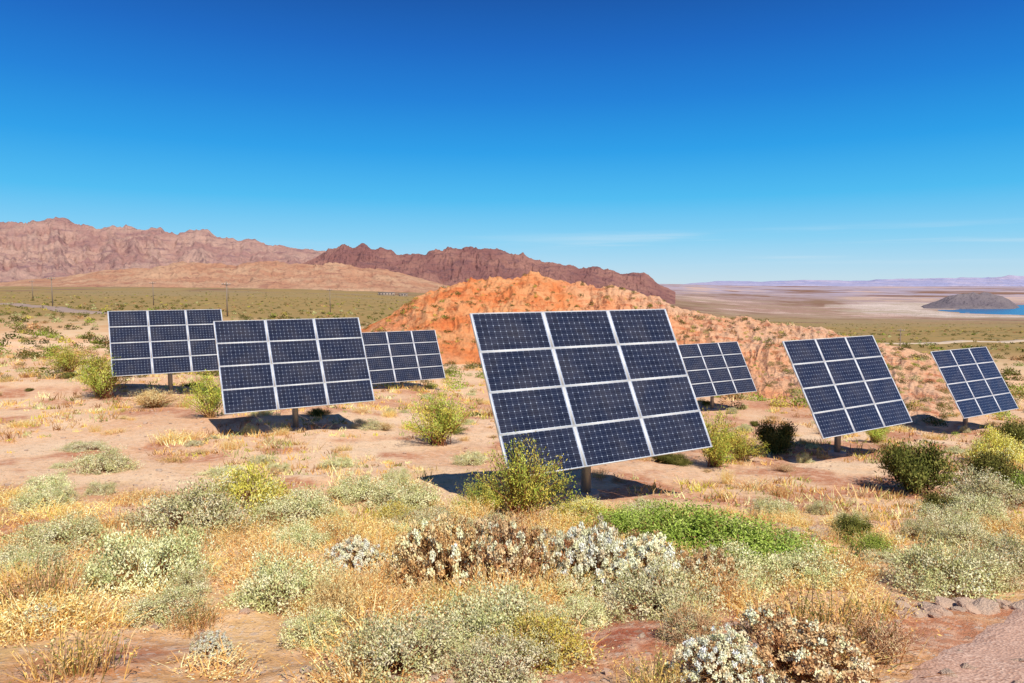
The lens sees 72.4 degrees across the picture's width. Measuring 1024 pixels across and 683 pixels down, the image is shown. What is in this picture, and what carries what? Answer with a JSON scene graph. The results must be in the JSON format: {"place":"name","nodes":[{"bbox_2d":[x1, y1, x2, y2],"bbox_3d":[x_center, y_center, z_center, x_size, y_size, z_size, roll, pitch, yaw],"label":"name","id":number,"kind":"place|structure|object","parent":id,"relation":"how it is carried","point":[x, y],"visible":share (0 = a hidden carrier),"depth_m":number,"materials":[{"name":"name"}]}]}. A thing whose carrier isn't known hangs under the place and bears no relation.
{"place":"outdoors","nodes":[
{"label":"outdoors","id":0,"kind":"place"},
{"bbox_2d":[0,303,147,313],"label":"distant road","id":1,"kind":"structure","parent":0,"point":[62,309],"depth_m":157.00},
{"bbox_2d":[0,217,325,281],"bbox_3d":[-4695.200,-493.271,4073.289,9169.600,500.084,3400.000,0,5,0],"label":"mountain range","id":2,"kind":"structure","parent":0,"point":[53,247],"depth_m":3803.89,"materials":[{"name":"brown stone"}]},
{"bbox_2d":[0,261,449,292],"bbox_3d":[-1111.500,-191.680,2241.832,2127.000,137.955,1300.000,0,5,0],"label":"foothills","id":3,"kind":"structure","parent":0,"point":[284,275],"depth_m":2022.86,"materials":[{"name":"brown stone"}]},
{"bbox_2d":[302,243,674,303],"bbox_3d":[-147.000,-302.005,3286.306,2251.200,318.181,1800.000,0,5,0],"label":"dark mountain range","id":4,"kind":"structure","parent":0,"point":[450,266],"depth_m":3086.28,"materials":[{"name":"brown stone"}]},
{"bbox_2d":[0,284,1023,682],"bbox_3d":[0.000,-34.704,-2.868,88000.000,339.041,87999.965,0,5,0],"label":"desert ground","id":5,"kind":"structure","parent":0,"point":[858,306],"depth_m":20.44,"materials":[{"name":"beige sand"}]},
{"bbox_2d":[0,533,74,577],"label":"brittlebush","id":6,"kind":"object","parent":5,"relation":"on","point":[4,558],"visible":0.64,"depth_m":7.84,"materials":[{"name":"green plant"}]},
{"bbox_2d":[3,485,76,513],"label":"brittlebush","id":7,"kind":"object","parent":5,"relation":"on","point":[27,499],"visible":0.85,"depth_m":11.80,"materials":[{"name":"green plant"}]},
{"bbox_2d":[16,601,65,633],"bbox_3d":[-3.909,2.292,5.828,0.373,0.239,0.433,-3,5,28],"label":"white buckwheat","id":8,"kind":"object","parent":5,"relation":"on","point":[49,608],"visible":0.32,"depth_m":5.76,"materials":[{"name":"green plant"}]},
{"bbox_2d":[17,468,79,493],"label":"brittlebush","id":9,"kind":"object","parent":5,"relation":"on","point":[52,480],"visible":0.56,"depth_m":13.24,"materials":[{"name":"beige plant"}]},
{"bbox_2d":[47,276,54,305],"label":"utility pole","id":10,"kind":"object","parent":5,"relation":"on","point":[51,290],"visible":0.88,"depth_m":179.43,"materials":[{"name":"brown wood"}]},
{"bbox_2d":[0,545,103,615],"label":"brown grass","id":11,"kind":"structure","parent":5,"relation":"on","point":[39,586],"depth_m":6.45,"materials":[{"name":"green plant"}]},
{"bbox_2d":[1,507,114,554],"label":"brittlebush","id":12,"kind":"object","parent":5,"relation":"on","point":[84,529],"visible":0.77,"depth_m":9.21,"materials":[{"name":"green plant"}]},
{"bbox_2d":[41,343,97,372],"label":"creosote bush","id":13,"kind":"object","parent":5,"relation":"on","point":[67,359],"visible":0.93,"depth_m":40.07,"materials":[{"name":"green plant"}]},
{"bbox_2d":[2,604,145,682],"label":"brown grass","id":14,"kind":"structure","parent":5,"relation":"on","point":[71,666],"depth_m":4.47,"materials":[{"name":"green plant"}]},
{"bbox_2d":[53,442,145,474],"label":"brittlebush","id":15,"kind":"object","parent":5,"relation":"on","point":[113,463],"visible":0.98,"depth_m":15.60,"materials":[{"name":"green plant"}]},
{"bbox_2d":[70,348,132,398],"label":"creosote bush","id":16,"kind":"object","parent":5,"relation":"on","point":[94,380],"visible":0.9,"depth_m":30.50,"materials":[{"name":"green plant"}]},
{"bbox_2d":[65,513,218,603],"bbox_3d":[-3.703,2.118,7.069,1.333,0.786,1.431,-2,5,-19],"label":"brittlebush","id":17,"kind":"object","parent":5,"relation":"on","point":[158,549],"visible":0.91,"depth_m":6.95,"materials":[{"name":"green plant"}]},
{"bbox_2d":[113,385,190,407],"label":"brown bush","id":18,"kind":"object","parent":5,"relation":"on","point":[150,401],"visible":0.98,"depth_m":28.14,"materials":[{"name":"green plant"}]},
{"bbox_2d":[107,309,222,393],"bbox_3d":[-15.759,0.726,32.272,4.790,4.308,1.535,-3,6,-32],"label":"solar array","id":19,"kind":"object","parent":5,"relation":"on","point":[171,349],"visible":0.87,"depth_m":32.04,"materials":[{"name":"blue glass"}]},
{"bbox_2d":[111,470,257,539],"bbox_3d":[-4.848,2.444,10.591,2.141,0.979,1.815,5,7,44],"label":"brittlebush","id":20,"kind":"object","parent":5,"relation":"on","point":[179,508],"visible":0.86,"depth_m":10.36,"materials":[{"name":"green plant"}]},
{"bbox_2d":[178,369,222,417],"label":"creosote bush","id":21,"kind":"object","parent":5,"relation":"on","point":[209,399],"visible":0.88,"depth_m":25.19,"materials":[{"name":"green plant"}]},
{"bbox_2d":[185,626,237,658],"bbox_3d":[-2.182,2.217,5.107,0.371,0.215,0.319,2,5,3],"label":"white buckwheat","id":22,"kind":"object","parent":5,"relation":"on","point":[213,642],"visible":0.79,"depth_m":5.08,"materials":[{"name":"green plant"}]},
{"bbox_2d":[222,282,229,316],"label":"utility pole","id":23,"kind":"object","parent":5,"relation":"on","point":[226,284],"visible":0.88,"depth_m":149.64,"materials":[{"name":"brown wood"}]},
{"bbox_2d":[173,454,306,519],"bbox_3d":[-4.707,2.505,12.257,2.019,1.046,2.138,3,3,33],"label":"yellow brittlebush","id":24,"kind":"object","parent":5,"relation":"on","point":[272,488],"visible":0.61,"depth_m":12.16,"materials":[{"name":"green plant"}]},
{"bbox_2d":[215,542,355,618],"bbox_3d":[-2.155,2.259,6.596,1.336,0.607,1.129,-1,5,-13],"label":"brittlebush","id":25,"kind":"object","parent":5,"relation":"on","point":[278,575],"visible":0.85,"depth_m":6.51,"materials":[{"name":"green plant"}]},
{"bbox_2d":[236,480,344,531],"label":"brittlebush","id":26,"kind":"object","parent":5,"relation":"on","point":[315,505],"visible":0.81,"depth_m":11.13,"materials":[{"name":"green plant"}]},
{"bbox_2d":[213,317,374,429],"bbox_3d":[-7.098,1.437,23.109,4.790,4.292,1.596,-3,5,-31],"label":"solar array","id":27,"kind":"object","parent":5,"relation":"on","point":[294,365],"visible":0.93,"depth_m":22.92,"materials":[{"name":"blue glass"}]},
{"bbox_2d":[266,519,338,550],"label":"brittlebush","id":28,"kind":"object","parent":5,"relation":"on","point":[298,534],"visible":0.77,"depth_m":9.54,"materials":[{"name":"green plant"}]},
{"bbox_2d":[303,556,368,635],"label":"grass","id":29,"kind":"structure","parent":5,"relation":"on","point":[342,601],"depth_m":5.95,"materials":[{"name":"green plant"}]},
{"bbox_2d":[319,534,392,579],"bbox_3d":[-1.881,2.534,8.210,0.899,0.486,0.821,-1,5,38],"label":"white buckwheat","id":30,"kind":"object","parent":5,"relation":"on","point":[342,554],"visible":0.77,"depth_m":8.17,"materials":[{"name":"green plant"}]},
{"bbox_2d":[317,468,395,508],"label":"brittlebush","id":31,"kind":"object","parent":5,"relation":"on","point":[364,484],"visible":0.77,"depth_m":13.13,"materials":[{"name":"green plant"}]},
{"bbox_2d":[378,292,394,295],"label":"walls","id":32,"kind":"structure","parent":5,"relation":"on","point":[386,293],"depth_m":952.15,"materials":[{"name":"paint"}]},
{"bbox_2d":[302,591,478,682],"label":"brittlebush","id":33,"kind":"object","parent":5,"relation":"on","point":[384,650],"visible":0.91,"depth_m":4.66,"materials":[{"name":"green plant"}]},
{"bbox_2d":[364,495,428,525],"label":"yellow brittlebush","id":34,"kind":"object","parent":5,"relation":"on","point":[398,509],"visible":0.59,"depth_m":11.66,"materials":[{"name":"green plant"}]},
{"bbox_2d":[362,330,444,387],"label":"solar array","id":35,"kind":"object","parent":5,"relation":"on","point":[401,357],"visible":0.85,"depth_m":41.37,"materials":[{"name":"blue glass"}]},
{"bbox_2d":[361,475,445,516],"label":"brittlebush","id":36,"kind":"object","parent":5,"relation":"on","point":[417,494],"visible":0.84,"depth_m":12.60,"materials":[{"name":"green plant"}]},
{"bbox_2d":[385,500,466,527],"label":"brittlebush","id":37,"kind":"object","parent":5,"relation":"on","point":[422,514],"visible":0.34,"depth_m":10.92,"materials":[{"name":"beige plant"}]},
{"bbox_2d":[383,501,491,593],"bbox_3d":[-0.672,2.216,7.646,1.224,1.000,1.279,4,6,39],"label":"tan buckwheat","id":38,"kind":"object","parent":5,"relation":"on","point":[454,547],"visible":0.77,"depth_m":7.45,"materials":[{"name":"beige plant"}]},
{"bbox_2d":[401,385,476,446],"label":"creosote bush","id":39,"kind":"object","parent":5,"relation":"on","point":[440,422],"visible":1,"depth_m":22.14,"materials":[{"name":"green plant"}]},
{"bbox_2d":[448,474,516,516],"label":"creosote bush","id":40,"kind":"object","parent":5,"relation":"on","point":[483,493],"visible":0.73,"depth_m":11.79,"materials":[{"name":"green plant"}]},
{"bbox_2d":[405,567,560,649],"bbox_3d":[-0.175,2.065,5.433,1.116,0.619,1.133,-4,6,-42],"label":"brittlebush","id":41,"kind":"object","parent":5,"relation":"on","point":[487,606],"visible":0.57,"depth_m":5.37,"materials":[{"name":"green plant"}]},
{"bbox_2d":[462,508,520,541],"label":"brittlebush","id":42,"kind":"object","parent":5,"relation":"on","point":[491,515],"visible":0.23,"depth_m":10.19,"materials":[{"name":"beige plant"}]},
{"bbox_2d":[428,623,570,682],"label":"brittlebush","id":43,"kind":"object","parent":5,"relation":"on","point":[475,663],"visible":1,"depth_m":4.50,"materials":[{"name":"green plant"}]},
{"bbox_2d":[0,367,1023,659],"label":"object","id":44,"kind":"object","parent":5,"relation":"on","point":[160,601],"visible":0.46,"depth_m":11.10,"materials":[{"name":"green plant"}]},
{"bbox_2d":[0,344,1023,566],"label":"dry grass tufts","id":45,"kind":"object","parent":5,"relation":"on","point":[722,496],"visible":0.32,"depth_m":19.46,"materials":[{"name":"yellow plant"}]},
{"bbox_2d":[0,273,1023,435],"bbox_3d":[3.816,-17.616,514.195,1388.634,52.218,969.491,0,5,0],"label":"desert scrub","id":46,"kind":"object","parent":5,"relation":"on","point":[448,371],"visible":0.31,"depth_m":70.59,"materials":[{"name":"green plant"}]},
{"bbox_2d":[1,392,1023,682],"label":"scattered stones","id":47,"kind":"object","parent":5,"relation":"on","point":[449,680],"visible":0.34,"depth_m":5.83,"materials":[{"name":"stone"}]},
{"bbox_2d":[456,501,573,595],"bbox_3d":[-0.063,2.163,7.498,1.229,1.035,1.275,-3,6,-33],"label":"tan buckwheat","id":48,"kind":"object","parent":5,"relation":"on","point":[511,540],"visible":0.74,"depth_m":7.27,"materials":[{"name":"beige plant"}]},
{"bbox_2d":[463,430,580,517],"bbox_3d":[0.152,2.274,11.939,2.099,1.538,1.262,2,4,20],"label":"creosote bush","id":49,"kind":"object","parent":5,"relation":"on","point":[522,500],"visible":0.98,"depth_m":11.78,"materials":[{"name":"green plant"}]},
{"bbox_2d":[480,603,603,682],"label":"yellow brittlebush","id":50,"kind":"object","parent":5,"relation":"on","point":[551,628],"visible":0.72,"depth_m":4.87,"materials":[{"name":"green plant"}]},
{"bbox_2d":[528,522,566,547],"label":"brittlebush","id":51,"kind":"object","parent":5,"relation":"on","point":[534,527],"visible":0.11,"depth_m":9.38,"materials":[{"name":"beige plant"}]},
{"bbox_2d":[546,493,614,524],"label":"yellow brittlebush","id":52,"kind":"object","parent":5,"relation":"on","point":[582,505],"visible":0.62,"depth_m":11.86,"materials":[{"name":"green plant"}]},
{"bbox_2d":[538,510,635,596],"bbox_3d":[0.822,2.362,7.557,1.012,0.860,1.174,0,7,37],"label":"white buckwheat","id":53,"kind":"object","parent":5,"relation":"on","point":[582,547],"visible":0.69,"depth_m":7.43,"materials":[{"name":"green plant"}]},
{"bbox_2d":[469,309,712,498],"bbox_3d":[1.652,1.570,13.789,4.790,4.303,1.554,-3,5,-30],"label":"solar array","id":54,"kind":"object","parent":5,"relation":"on","point":[584,391],"visible":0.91,"depth_m":13.58,"materials":[{"name":"blue glass"}]},
{"bbox_2d":[559,501,669,537],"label":"green bush","id":55,"kind":"object","parent":5,"relation":"on","point":[617,519],"visible":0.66,"depth_m":10.76,"materials":[{"name":"green plant"}]},
{"bbox_2d":[590,521,702,601],"bbox_3d":[1.381,2.340,7.287,1.095,0.717,1.198,1,7,-18],"label":"white buckwheat","id":56,"kind":"object","parent":5,"relation":"on","point":[641,546],"visible":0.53,"depth_m":7.21,"materials":[{"name":"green plant"}]},
{"bbox_2d":[620,497,675,518],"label":"brittlebush","id":57,"kind":"object","parent":5,"relation":"on","point":[638,506],"visible":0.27,"depth_m":12.39,"materials":[{"name":"beige plant"}]},
{"bbox_2d":[597,546,733,622],"bbox_3d":[1.322,2.197,6.272,1.217,0.594,1.374,-5,5,-5],"label":"brittlebush","id":58,"kind":"object","parent":5,"relation":"on","point":[657,599],"visible":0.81,"depth_m":6.24,"materials":[{"name":"green plant"}]},
{"bbox_2d":[619,492,729,555],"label":"green bush","id":59,"kind":"object","parent":5,"relation":"on","point":[666,524],"visible":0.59,"depth_m":9.60,"materials":[{"name":"green plant"}]},
{"bbox_2d":[650,595,731,653],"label":"brown bush","id":60,"kind":"object","parent":5,"relation":"on","point":[699,628],"visible":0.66,"depth_m":5.17,"materials":[{"name":"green plant"}]},
{"bbox_2d":[660,536,744,601],"bbox_3d":[1.893,2.345,7.189,0.891,0.667,0.930,4,6,37],"label":"tan buckwheat","id":61,"kind":"object","parent":5,"relation":"on","point":[699,559],"visible":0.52,"depth_m":7.18,"materials":[{"name":"beige plant"}]},
{"bbox_2d":[678,341,756,410],"bbox_3d":[11.582,2.282,39.613,4.790,4.285,1.619,-3,5,-30],"label":"solar array","id":62,"kind":"object","parent":5,"relation":"on","point":[716,369],"visible":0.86,"depth_m":39.51,"materials":[{"name":"blue glass"}]},
{"bbox_2d":[661,617,787,682],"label":"white buckwheat","id":63,"kind":"object","parent":5,"relation":"on","point":[701,648],"visible":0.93,"depth_m":4.26,"materials":[{"name":"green plant"}]},
{"bbox_2d":[699,404,750,467],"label":"creosote bush","id":64,"kind":"object","parent":5,"relation":"on","point":[717,453],"visible":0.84,"depth_m":19.93,"materials":[{"name":"green plant"}]},
{"bbox_2d":[669,502,790,566],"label":"green bush","id":65,"kind":"object","parent":5,"relation":"on","point":[730,530],"visible":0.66,"depth_m":9.10,"materials":[{"name":"green plant"}]},
{"bbox_2d":[714,425,769,461],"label":"creosote bush","id":66,"kind":"object","parent":5,"relation":"on","point":[737,453],"visible":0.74,"depth_m":21.18,"materials":[{"name":"green plant"}]},
{"bbox_2d":[687,534,801,600],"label":"brittlebush","id":67,"kind":"object","parent":5,"relation":"on","point":[759,581],"visible":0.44,"depth_m":7.61,"materials":[{"name":"green plant"}]},
{"bbox_2d":[751,416,797,453],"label":"olive bush","id":68,"kind":"object","parent":5,"relation":"on","point":[777,439],"visible":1,"depth_m":23.97,"materials":[{"name":"green plant"}]},
{"bbox_2d":[745,493,803,519],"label":"brittlebush","id":69,"kind":"object","parent":5,"relation":"on","point":[757,504],"visible":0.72,"depth_m":13.01,"materials":[{"name":"green plant"}]},
{"bbox_2d":[768,527,813,546],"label":"tan buckwheat","id":70,"kind":"object","parent":5,"relation":"on","point":[780,530],"visible":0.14,"depth_m":10.22,"materials":[{"name":"beige plant"}]},
{"bbox_2d":[739,522,857,572],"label":"green bush","id":71,"kind":"object","parent":5,"relation":"on","point":[788,541],"visible":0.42,"depth_m":8.85,"materials":[{"name":"green plant"}]},
{"bbox_2d":[706,589,891,682],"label":"tan buckwheat","id":72,"kind":"object","parent":5,"relation":"on","point":[855,670],"visible":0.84,"depth_m":4.39,"materials":[{"name":"beige plant"}]},
{"bbox_2d":[775,517,847,543],"bbox_3d":[4.754,3.159,11.431,2.011,0.421,1.359,-3,6,-35],"label":"rock pile","id":73,"kind":"object","parent":5,"relation":"on","point":[811,528],"visible":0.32,"depth_m":11.39,"materials":[{"name":"stone"}]},
{"bbox_2d":[756,539,878,589],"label":"brittlebush","id":74,"kind":"object","parent":5,"relation":"on","point":[788,560],"visible":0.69,"depth_m":7.87,"materials":[{"name":"green plant"}]},
{"bbox_2d":[782,335,912,456],"bbox_3d":[10.771,2.075,22.439,4.790,4.301,1.563,-3,6,-32],"label":"solar array","id":75,"kind":"object","parent":5,"relation":"on","point":[847,385],"visible":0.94,"depth_m":22.25,"materials":[{"name":"blue glass"}]},
{"bbox_2d":[827,509,875,539],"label":"olive bush","id":76,"kind":"object","parent":5,"relation":"on","point":[846,523],"visible":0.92,"depth_m":11.21,"materials":[{"name":"green plant"}]},
{"bbox_2d":[831,528,911,556],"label":"green bush","id":77,"kind":"object","parent":5,"relation":"on","point":[875,541],"visible":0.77,"depth_m":9.65,"materials":[{"name":"green plant"}]},
{"bbox_2d":[865,427,889,442],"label":"creosote bush","id":78,"kind":"object","parent":5,"relation":"on","point":[876,435],"visible":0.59,"depth_m":27.20,"materials":[{"name":"green plant"}]},
{"bbox_2d":[822,605,938,664],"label":"brown bush","id":79,"kind":"object","parent":5,"relation":"on","point":[891,647],"visible":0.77,"depth_m":4.92,"materials":[{"name":"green plant"}]},
{"bbox_2d":[869,432,976,495],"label":"olive bush","id":80,"kind":"object","parent":5,"relation":"on","point":[919,471],"visible":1,"depth_m":16.48,"materials":[{"name":"green plant"}]},
{"bbox_2d":[918,489,959,513],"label":"olive bush","id":81,"kind":"object","parent":5,"relation":"on","point":[934,497],"visible":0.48,"depth_m":13.59,"materials":[{"name":"green plant"}]},
{"bbox_2d":[865,532,1016,601],"bbox_3d":[4.558,2.412,7.486,1.360,0.686,1.606,4,6,37],"label":"brittlebush","id":82,"kind":"object","parent":5,"relation":"on","point":[936,582],"visible":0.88,"depth_m":7.41,"materials":[{"name":"green plant"}]},
{"bbox_2d":[870,596,1023,622],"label":"rock border","id":83,"kind":"object","parent":5,"relation":"on","point":[983,606],"visible":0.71,"depth_m":6.62,"materials":[{"name":"stone"}]},
{"bbox_2d":[912,498,998,534],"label":"brittlebush","id":84,"kind":"object","parent":5,"relation":"on","point":[935,513],"visible":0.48,"depth_m":11.95,"materials":[{"name":"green plant"}]},
{"bbox_2d":[902,609,1023,682],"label":"gravel track","id":85,"kind":"structure","parent":5,"relation":"on","point":[990,651],"depth_m":5.03,"materials":[{"name":"beige gravel"}]},
{"bbox_2d":[930,347,1017,429],"bbox_3d":[21.042,2.533,31.878,4.790,4.292,1.596,-3,5,-31],"label":"solar array","id":86,"kind":"object","parent":5,"relation":"on","point":[975,384],"visible":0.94,"depth_m":31.71,"materials":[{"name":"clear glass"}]},
{"bbox_2d":[925,509,1022,551],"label":"brittlebush","id":87,"kind":"object","parent":5,"relation":"on","point":[960,533],"visible":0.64,"depth_m":10.47,"materials":[{"name":"green plant"}]},
{"bbox_2d":[934,463,1023,509],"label":"brittlebush","id":88,"kind":"object","parent":5,"relation":"on","point":[962,487],"visible":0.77,"depth_m":15.19,"materials":[{"name":"green plant"}]},
{"bbox_2d":[938,487,1020,525],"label":"brittlebush","id":89,"kind":"object","parent":5,"relation":"on","point":[981,508],"visible":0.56,"depth_m":12.90,"materials":[{"name":"green plant"}]},
{"bbox_2d":[945,542,1023,592],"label":"brittlebush","id":90,"kind":"object","parent":5,"relation":"on","point":[1010,568],"visible":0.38,"depth_m":7.71,"materials":[{"name":"beige plant"}]},
{"bbox_2d":[951,448,1023,485],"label":"olive bush","id":91,"kind":"object","parent":5,"relation":"on","point":[996,464],"visible":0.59,"depth_m":17.71,"materials":[{"name":"green plant"}]},
{"bbox_2d":[960,420,1023,466],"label":"yellow brittlebush","id":92,"kind":"object","parent":5,"relation":"on","point":[999,446],"visible":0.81,"depth_m":21.21,"materials":[{"name":"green plant"}]},
{"bbox_2d":[967,527,1023,580],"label":"brittlebush","id":93,"kind":"object","parent":5,"relation":"on","point":[1017,556],"visible":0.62,"depth_m":8.68,"materials":[{"name":"beige plant"}]},
{"bbox_2d":[968,418,1023,451],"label":"olive bush","id":94,"kind":"object","parent":5,"relation":"on","point":[1009,428],"visible":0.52,"depth_m":24.18,"materials":[{"name":"green plant"}]},
{"bbox_2d":[987,467,1023,500],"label":"green bush","id":95,"kind":"object","parent":5,"relation":"on","point":[1021,479],"visible":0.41,"depth_m":15.68,"materials":[{"name":"green plant"}]},
{"bbox_2d":[0,484,1023,682],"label":"dry grass meadow","id":96,"kind":"structure","parent":0,"point":[374,599],"depth_m":6.89,"materials":[{"name":"beige plant"}]},
{"bbox_2d":[720,562,962,677],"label":"brown grass","id":97,"kind":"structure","parent":96,"relation":"on","point":[834,622],"depth_m":5.35,"materials":[{"name":"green plant"}]},
{"bbox_2d":[0,0,1023,283],"label":"sky","id":98,"kind":"structure","parent":0,"point":[669,141],"materials":[{"name":"blue"}]},
{"bbox_2d":[361,271,958,425],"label":"red hill","id":99,"kind":"structure","parent":0,"point":[523,289],"depth_m":78.56,"materials":[{"name":"stone"}]},
{"bbox_2d":[688,275,1023,285],"bbox_3d":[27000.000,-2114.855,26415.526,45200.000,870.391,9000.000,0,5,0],"label":"distant mesa","id":100,"kind":"structure","parent":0,"point":[1010,280],"depth_m":25532.90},
{"bbox_2d":[886,340,1023,343],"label":"distant dirt road","id":101,"kind":"structure","parent":0,"point":[959,341],"depth_m":198.77,"materials":[{"name":"beige soil"}]},
{"bbox_2d":[921,292,1018,308],"bbox_3d":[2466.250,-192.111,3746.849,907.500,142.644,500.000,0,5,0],"label":"island hill","id":102,"kind":"structure","parent":0,"point":[983,300],"depth_m":3688.66,"materials":[{"name":"grey stone"}]},
{"bbox_2d":[938,305,1023,314],"bbox_3d":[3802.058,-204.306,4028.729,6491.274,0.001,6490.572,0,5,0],"label":"lake","id":103,"kind":"structure","parent":0,"point":[1019,310],"depth_m":3223.24,"materials":[{"name":"blue liquid"}]}
]}

